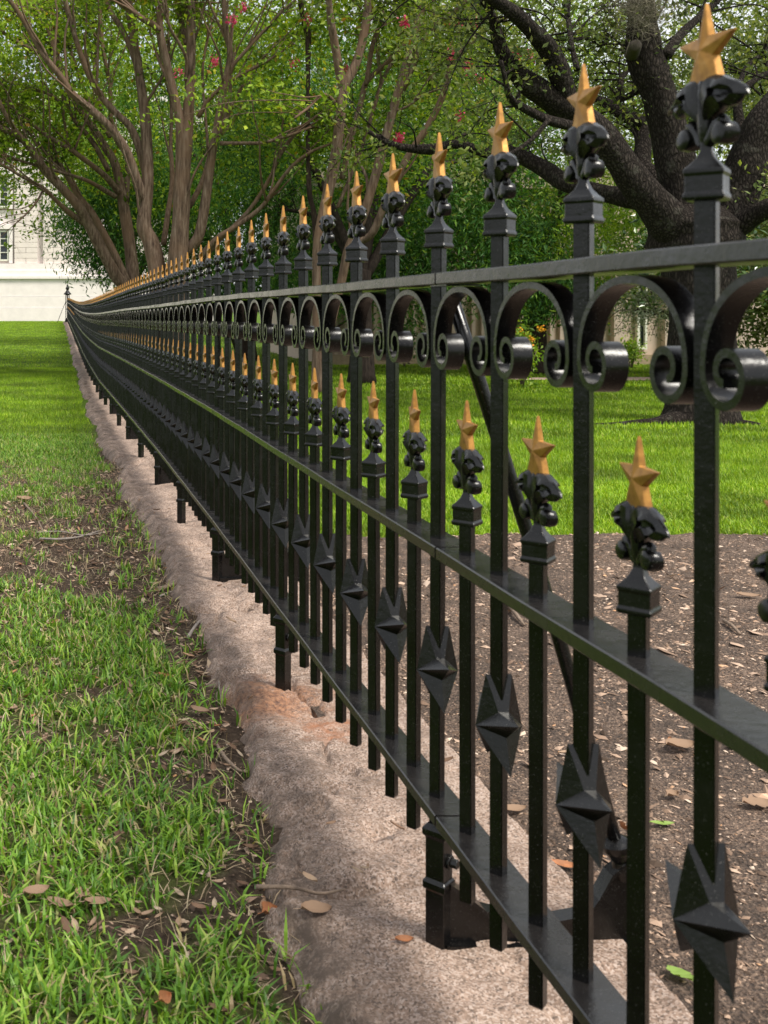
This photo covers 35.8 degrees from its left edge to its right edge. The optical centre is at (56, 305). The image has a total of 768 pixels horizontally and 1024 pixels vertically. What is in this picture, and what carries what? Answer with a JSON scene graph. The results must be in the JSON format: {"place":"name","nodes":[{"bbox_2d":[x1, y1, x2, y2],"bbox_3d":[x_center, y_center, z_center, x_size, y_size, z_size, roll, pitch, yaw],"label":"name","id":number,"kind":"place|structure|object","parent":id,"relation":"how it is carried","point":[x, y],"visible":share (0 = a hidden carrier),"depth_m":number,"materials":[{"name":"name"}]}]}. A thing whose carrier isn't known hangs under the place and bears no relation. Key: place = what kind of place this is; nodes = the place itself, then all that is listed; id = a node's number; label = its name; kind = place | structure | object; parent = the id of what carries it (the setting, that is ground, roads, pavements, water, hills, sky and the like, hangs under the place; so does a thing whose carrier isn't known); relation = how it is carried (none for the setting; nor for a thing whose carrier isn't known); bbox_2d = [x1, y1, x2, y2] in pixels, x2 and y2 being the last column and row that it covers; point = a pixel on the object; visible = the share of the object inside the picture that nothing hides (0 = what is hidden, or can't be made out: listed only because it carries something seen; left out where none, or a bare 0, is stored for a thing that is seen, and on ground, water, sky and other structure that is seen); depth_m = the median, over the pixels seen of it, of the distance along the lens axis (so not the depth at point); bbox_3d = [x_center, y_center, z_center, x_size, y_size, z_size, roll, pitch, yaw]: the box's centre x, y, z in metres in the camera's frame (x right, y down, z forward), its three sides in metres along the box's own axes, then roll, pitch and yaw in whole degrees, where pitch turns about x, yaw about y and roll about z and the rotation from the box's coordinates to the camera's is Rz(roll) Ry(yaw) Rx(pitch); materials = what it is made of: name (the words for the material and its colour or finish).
{"place":"outdoors","nodes":[
{"label":"outdoors","id":0,"kind":"place"},
{"bbox_2d":[0,320,72,367],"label":"lawn grass","id":1,"kind":"structure","parent":0,"point":[25,325],"depth_m":50.71,"materials":[{"name":"green plant"}]},
{"bbox_2d":[0,366,94,442],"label":"lawn grass","id":2,"kind":"structure","parent":0,"point":[16,373],"depth_m":19.92,"materials":[{"name":"green plant"}]},
{"bbox_2d":[0,431,114,580],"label":"verge grass","id":3,"kind":"structure","parent":0,"point":[12,445],"depth_m":11.12,"materials":[{"name":"green plant"}]},
{"bbox_2d":[190,334,311,364],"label":"back lawn grass","id":4,"kind":"structure","parent":0,"point":[260,354],"depth_m":40.24,"materials":[{"name":"green plant"}]},
{"bbox_2d":[0,0,766,307],"label":"sky","id":5,"kind":"structure","parent":0,"point":[259,1],"materials":[{"name":"white"}]},
{"bbox_2d":[0,313,767,534],"bbox_3d":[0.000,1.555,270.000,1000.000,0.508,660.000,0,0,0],"label":"ground","id":6,"kind":"structure","parent":0,"point":[84,401],"depth_m":24.55,"materials":[{"name":"plant"}]},
{"bbox_2d":[0,0,218,297],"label":"crape myrtle tree","id":7,"kind":"object","parent":6,"relation":"on","point":[86,217],"visible":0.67,"depth_m":27.12,"materials":[{"name":"green plant"}]},
{"bbox_2d":[0,91,218,320],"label":"stone building","id":8,"kind":"structure","parent":6,"relation":"on","point":[27,279],"depth_m":95.18,"materials":[{"name":"paint"}]},
{"bbox_2d":[0,231,8,260],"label":"window frame","id":9,"kind":"structure","parent":8,"relation":"in","point":[3,257],"depth_m":95.80,"materials":[{"name":"paint"}]},
{"bbox_2d":[0,180,8,207],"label":"window frame","id":10,"kind":"structure","parent":8,"relation":"in","point":[6,194],"depth_m":95.80,"materials":[{"name":"paint"}]},
{"bbox_2d":[0,424,311,1023],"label":"soil","id":11,"kind":"structure","parent":6,"relation":"on","point":[233,732],"depth_m":3.55,"materials":[{"name":"soil"}]},
{"bbox_2d":[16,495,31,499],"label":"fallen leaf","id":12,"kind":"object","parent":11,"relation":"on","point":[22,497],"visible":1,"depth_m":8.94,"materials":[{"name":"brown plant"}]},
{"bbox_2d":[17,884,49,894],"bbox_3d":[-0.059,1.482,2.789,0.094,0.014,0.036,6,6,-29],"label":"fallen leaf","id":13,"kind":"object","parent":11,"relation":"on","point":[36,888],"visible":1,"depth_m":2.80,"materials":[{"name":"brown plant"}]},
{"bbox_2d":[23,502,44,545],"bbox_3d":[-0.159,1.560,7.927,0.097,0.044,1.719,0,0,-4],"label":"stick","id":14,"kind":"object","parent":11,"relation":"on","point":[29,509],"visible":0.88,"depth_m":8.09,"materials":[{"name":"wood"}]},
{"bbox_2d":[40,896,72,905],"bbox_3d":[0.001,1.499,2.768,0.088,0.011,0.030,6,10,17],"label":"fallen leaf","id":15,"kind":"object","parent":11,"relation":"on","point":[67,902],"visible":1,"depth_m":2.77,"materials":[{"name":"brown plant"}]},
{"bbox_2d":[39,530,99,539],"bbox_3d":[0.132,1.543,7.389,0.530,0.039,0.134,0,0,-38],"label":"stick","id":16,"kind":"object","parent":11,"relation":"on","point":[65,538],"visible":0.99,"depth_m":7.27,"materials":[{"name":"grey wood"}]},
{"bbox_2d":[36,531,102,535],"bbox_3d":[0.097,1.554,7.513,0.477,0.023,0.138,0,0,0],"label":"stick","id":17,"kind":"object","parent":11,"relation":"on","point":[69,533],"visible":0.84,"depth_m":7.51,"materials":[{"name":"brown wood"}]},
{"bbox_2d":[78,896,111,903],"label":"fallen leaf","id":18,"kind":"object","parent":11,"relation":"on","point":[100,899],"visible":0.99,"depth_m":2.78,"materials":[{"name":"brown plant"}]},
{"bbox_2d":[0,572,299,1023],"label":"verge grass","id":19,"kind":"structure","parent":11,"relation":"on","point":[119,1014],"depth_m":3.20,"materials":[{"name":"green plant"}]},
{"bbox_2d":[75,886,89,901],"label":"fallen leaf","id":20,"kind":"object","parent":19,"relation":"on","point":[82,894],"visible":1,"depth_m":2.81,"materials":[{"name":"brown plant"}]},
{"bbox_2d":[0,457,313,1023],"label":"dry straw","id":21,"kind":"object","parent":11,"relation":"on","point":[179,941],"visible":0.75,"depth_m":3.75,"materials":[{"name":"plant"}]},
{"bbox_2d":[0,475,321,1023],"bbox_3d":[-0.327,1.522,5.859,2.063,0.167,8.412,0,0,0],"label":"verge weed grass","id":22,"kind":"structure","parent":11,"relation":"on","point":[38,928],"depth_m":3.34,"materials":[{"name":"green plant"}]},
{"bbox_2d":[154,990,171,1002],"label":"fallen leaf","id":23,"kind":"object","parent":11,"relation":"on","point":[164,996],"visible":1,"depth_m":2.38,"materials":[{"name":"orange plant"}]},
{"bbox_2d":[157,582,176,590],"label":"stick","id":24,"kind":"object","parent":11,"relation":"on","point":[165,586],"visible":0.49,"depth_m":5.96,"materials":[{"name":"wood"}]},
{"bbox_2d":[186,620,199,638],"bbox_3d":[0.665,1.519,5.226,0.021,0.026,0.412,0,0,19],"label":"stick","id":25,"kind":"object","parent":11,"relation":"on","point":[193,628],"visible":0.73,"depth_m":5.14,"materials":[{"name":"grey wood"}]},
{"bbox_2d":[189,705,209,711],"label":"fallen leaf","id":26,"kind":"object","parent":11,"relation":"on","point":[199,708],"visible":1,"depth_m":4.12,"materials":[{"name":"beige plant"}]},
{"bbox_2d":[89,473,317,1023],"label":"runner grass","id":27,"kind":"structure","parent":11,"relation":"on","point":[255,836],"depth_m":3.81,"materials":[{"name":"green plant"}]},
{"bbox_2d":[215,742,250,772],"bbox_3d":[0.583,1.522,3.713,0.103,0.030,0.244,0,0,-33],"label":"stick","id":28,"kind":"object","parent":11,"relation":"on","point":[226,759],"visible":0.77,"depth_m":3.65,"materials":[{"name":"beige wood"}]},
{"bbox_2d":[0,460,765,1023],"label":"leaf litter","id":29,"kind":"object","parent":11,"relation":"on","point":[180,892],"visible":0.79,"depth_m":4.18,"materials":[{"name":"brown plant"}]},
{"bbox_2d":[25,19,333,275],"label":"shade tree","id":30,"kind":"object","parent":6,"relation":"on","point":[105,111],"visible":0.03,"depth_m":46.10,"materials":[{"name":"green plant"}]},
{"bbox_2d":[0,0,412,340],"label":"crape myrtle tree","id":31,"kind":"object","parent":6,"relation":"on","point":[192,14],"visible":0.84,"depth_m":23.90,"materials":[{"name":"green plant"}]},
{"bbox_2d":[19,0,447,360],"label":"pecan tree","id":32,"kind":"object","parent":6,"relation":"on","point":[79,231],"visible":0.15,"depth_m":32.76,"materials":[{"name":"green plant"}]},
{"bbox_2d":[298,1,316,238],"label":"dead tree","id":33,"kind":"object","parent":6,"relation":"on","point":[308,163],"visible":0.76,"depth_m":22.81,"materials":[{"name":"brown plant"}]},
{"bbox_2d":[289,221,349,326],"bbox_3d":[7.669,-0.341,30.962,3.063,4.363,4.020,0,0,0],"label":"young tree","id":34,"kind":"object","parent":6,"relation":"on","point":[343,322],"visible":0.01,"depth_m":30.83,"materials":[{"name":"green plant"}]},
{"bbox_2d":[139,10,538,224],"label":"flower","id":35,"kind":"object","parent":6,"relation":"on","point":[325,92],"depth_m":48.86,"materials":[{"name":"green plant"}]},
{"bbox_2d":[120,0,604,393],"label":"crape myrtle tree","id":36,"kind":"object","parent":6,"relation":"on","point":[372,181],"visible":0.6,"depth_m":21.95,"materials":[{"name":"green plant"}]},
{"bbox_2d":[63,322,692,1023],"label":"granite curb","id":37,"kind":"structure","parent":6,"relation":"on","point":[311,774],"depth_m":3.00,"materials":[{"name":"beige stone"}]},
{"bbox_2d":[57,283,70,322],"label":"corner post","id":38,"kind":"object","parent":37,"relation":"on","point":[67,292],"visible":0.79,"depth_m":85.11,"materials":[{"name":"black metal"}]},
{"bbox_2d":[258,901,276,913],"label":"fallen leaf","id":39,"kind":"object","parent":37,"relation":"on","point":[265,904],"visible":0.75,"depth_m":2.75,"materials":[{"name":"orange plant"}]},
{"bbox_2d":[256,884,344,894],"bbox_3d":[0.609,1.457,2.748,0.220,0.020,0.021,0,0,4],"label":"stick","id":40,"kind":"object","parent":37,"relation":"on","point":[272,886],"visible":1,"depth_m":2.75,"materials":[{"name":"brown wood"}]},
{"bbox_2d":[293,900,331,912],"bbox_3d":[0.614,1.441,2.635,0.094,0.013,0.045,5,8,-6],"label":"fallen leaf","id":41,"kind":"object","parent":37,"relation":"on","point":[315,906],"visible":1,"depth_m":2.64,"materials":[{"name":"brown plant"}]},
{"bbox_2d":[392,935,412,940],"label":"fallen leaf","id":42,"kind":"object","parent":37,"relation":"on","point":[403,937],"visible":1,"depth_m":2.51,"materials":[{"name":"orange plant"}]},
{"bbox_2d":[67,4,767,1023],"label":"iron fence","id":43,"kind":"object","parent":37,"relation":"on","point":[235,466],"visible":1,"depth_m":2.29,"materials":[{"name":"black metal"}]},
{"bbox_2d":[154,5,632,383],"bbox_3d":[8.607,-3.468,28.107,12.032,10.697,7.719,0,0,0],"label":"shade tree","id":44,"kind":"object","parent":6,"relation":"on","point":[373,246],"visible":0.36,"depth_m":27.36,"materials":[{"name":"green plant"}]},
{"bbox_2d":[403,309,425,365],"bbox_3d":[10.257,0.958,32.178,1.279,1.727,1.268,0,0,17],"label":"green shrub","id":45,"kind":"object","parent":6,"relation":"on","point":[414,342],"visible":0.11,"depth_m":32.11,"materials":[{"name":"green plant"}]},
{"bbox_2d":[249,532,767,1023],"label":"mulch bed","id":46,"kind":"object","parent":6,"relation":"on","point":[659,897],"visible":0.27,"depth_m":3.94,"materials":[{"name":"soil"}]},
{"bbox_2d":[508,607,524,625],"bbox_3d":[2.211,1.482,5.302,0.027,0.033,0.356,0,0,13],"label":"stick","id":47,"kind":"object","parent":46,"relation":"on","point":[516,614],"visible":0.8,"depth_m":5.21,"materials":[{"name":"beige wood"}]},
{"bbox_2d":[507,804,526,810],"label":"fallen leaf","id":48,"kind":"object","parent":46,"relation":"on","point":[515,807],"visible":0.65,"depth_m":3.23,"materials":[{"name":"beige plant"}]},
{"bbox_2d":[551,859,572,867],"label":"fallen leaf","id":49,"kind":"object","parent":46,"relation":"on","point":[564,863],"visible":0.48,"depth_m":2.91,"materials":[{"name":"orange plant"}]},
{"bbox_2d":[619,821,626,829],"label":"fallen leaf","id":50,"kind":"object","parent":46,"relation":"on","point":[623,825],"visible":0.89,"depth_m":3.05,"materials":[{"name":"brown plant"}]},
{"bbox_2d":[650,820,674,824],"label":"fallen leaf","id":51,"kind":"object","parent":46,"relation":"on","point":[662,822],"visible":0.81,"depth_m":3.12,"materials":[{"name":"green plant"}]},
{"bbox_2d":[666,789,678,795],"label":"fallen leaf","id":52,"kind":"object","parent":46,"relation":"on","point":[670,792],"visible":1,"depth_m":3.31,"materials":[{"name":"beige plant"}]},
{"bbox_2d":[664,738,692,747],"bbox_3d":[2.070,1.459,3.669,0.138,0.018,0.060,5,8,-11],"label":"fallen leaf","id":53,"kind":"object","parent":46,"relation":"on","point":[683,743],"visible":0.9,"depth_m":3.68,"materials":[{"name":"beige plant"}]},
{"bbox_2d":[666,965,692,980],"bbox_3d":[1.375,1.467,2.413,0.057,0.008,0.082,9,-8,-18],"label":"fallen leaf","id":54,"kind":"object","parent":46,"relation":"on","point":[677,971],"visible":0.84,"depth_m":2.43,"materials":[{"name":"green plant"}]},
{"bbox_2d":[722,619,740,634],"bbox_3d":[3.109,1.475,5.062,0.019,0.027,0.180,0,0,10],"label":"stick","id":55,"kind":"object","parent":46,"relation":"on","point":[730,624],"visible":1,"depth_m":5.06,"materials":[{"name":"beige wood"}]},
{"bbox_2d":[736,592,759,595],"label":"fallen leaf","id":56,"kind":"object","parent":46,"relation":"on","point":[746,594],"visible":1,"depth_m":5.64,"materials":[{"name":"beige plant"}]},
{"bbox_2d":[736,796,767,807],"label":"fallen leaf","id":57,"kind":"object","parent":46,"relation":"on","point":[759,801],"visible":1,"depth_m":3.25,"materials":[{"name":"beige plant"}]},
{"bbox_2d":[260,168,767,364],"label":"beige building","id":58,"kind":"structure","parent":6,"relation":"on","point":[476,327],"depth_m":33.75,"materials":[{"name":"beige stone"}]},
{"bbox_2d":[635,285,646,349],"bbox_3d":[17.900,-0.069,33.675,0.300,2.800,0.150,0,0,0],"label":"window frame","id":59,"kind":"structure","parent":58,"relation":"in","point":[641,335],"depth_m":33.65,"materials":[{"name":"paint"}]},
{"bbox_2d":[277,0,767,425],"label":"live oak tree","id":60,"kind":"object","parent":6,"relation":"on","point":[647,190],"visible":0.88,"depth_m":15.55,"materials":[{"name":"green plant"}]},
{"bbox_2d":[321,0,729,374],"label":"shade tree","id":61,"kind":"object","parent":6,"relation":"on","point":[618,227],"visible":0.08,"depth_m":28.64,"materials":[{"name":"green plant"}]},
{"bbox_2d":[511,317,551,386],"bbox_3d":[10.180,0.991,23.986,1.137,1.611,0.950,0,0,0],"label":"flowering shrub","id":62,"kind":"object","parent":6,"relation":"on","point":[527,334],"visible":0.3,"depth_m":23.92,"materials":[{"name":"green plant"}]},
{"bbox_2d":[297,438,767,487],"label":"lawn","id":63,"kind":"structure","parent":6,"relation":"on","point":[753,456],"depth_m":11.40,"materials":[{"name":"green plant"}]},
{"bbox_2d":[298,478,767,537],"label":"lawn grass","id":64,"kind":"structure","parent":6,"relation":"on","point":[669,503],"depth_m":8.49,"materials":[{"name":"green plant"}]},
{"bbox_2d":[620,330,649,367],"bbox_3d":[16.664,1.261,31.802,0.936,1.137,0.875,0,0,-12],"label":"green shrub","id":65,"kind":"object","parent":6,"relation":"on","point":[634,348],"visible":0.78,"depth_m":31.73,"materials":[{"name":"green plant"}]},
{"bbox_2d":[597,236,748,341],"bbox_3d":[15.215,0.076,27.120,4.252,3.539,3.780,0,0,0],"label":"silver shrub tree","id":66,"kind":"object","parent":6,"relation":"on","point":[657,311],"visible":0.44,"depth_m":26.65,"materials":[{"name":"green plant"}]},
{"bbox_2d":[594,211,767,314],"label":"magnolia tree","id":67,"kind":"object","parent":6,"relation":"on","point":[739,268],"visible":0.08,"depth_m":22.35,"materials":[{"name":"green plant"}]},
{"bbox_2d":[608,0,767,355],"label":"shade tree","id":68,"kind":"object","parent":6,"relation":"on","point":[761,326],"visible":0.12,"depth_m":26.01,"materials":[{"name":"green plant"}]},
{"bbox_2d":[247,363,653,393],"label":"lawn grass","id":69,"kind":"structure","parent":0,"point":[416,379],"depth_m":25.70,"materials":[{"name":"green plant"}]},
{"bbox_2d":[242,390,767,443],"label":"lawn grass","id":70,"kind":"structure","parent":0,"point":[632,402],"depth_m":16.47,"materials":[{"name":"green plant"}]},
{"bbox_2d":[526,377,649,379],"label":"path","id":71,"kind":"structure","parent":0,"point":[631,378],"depth_m":26.75,"materials":[{"name":"grey concrete"}]}
]}

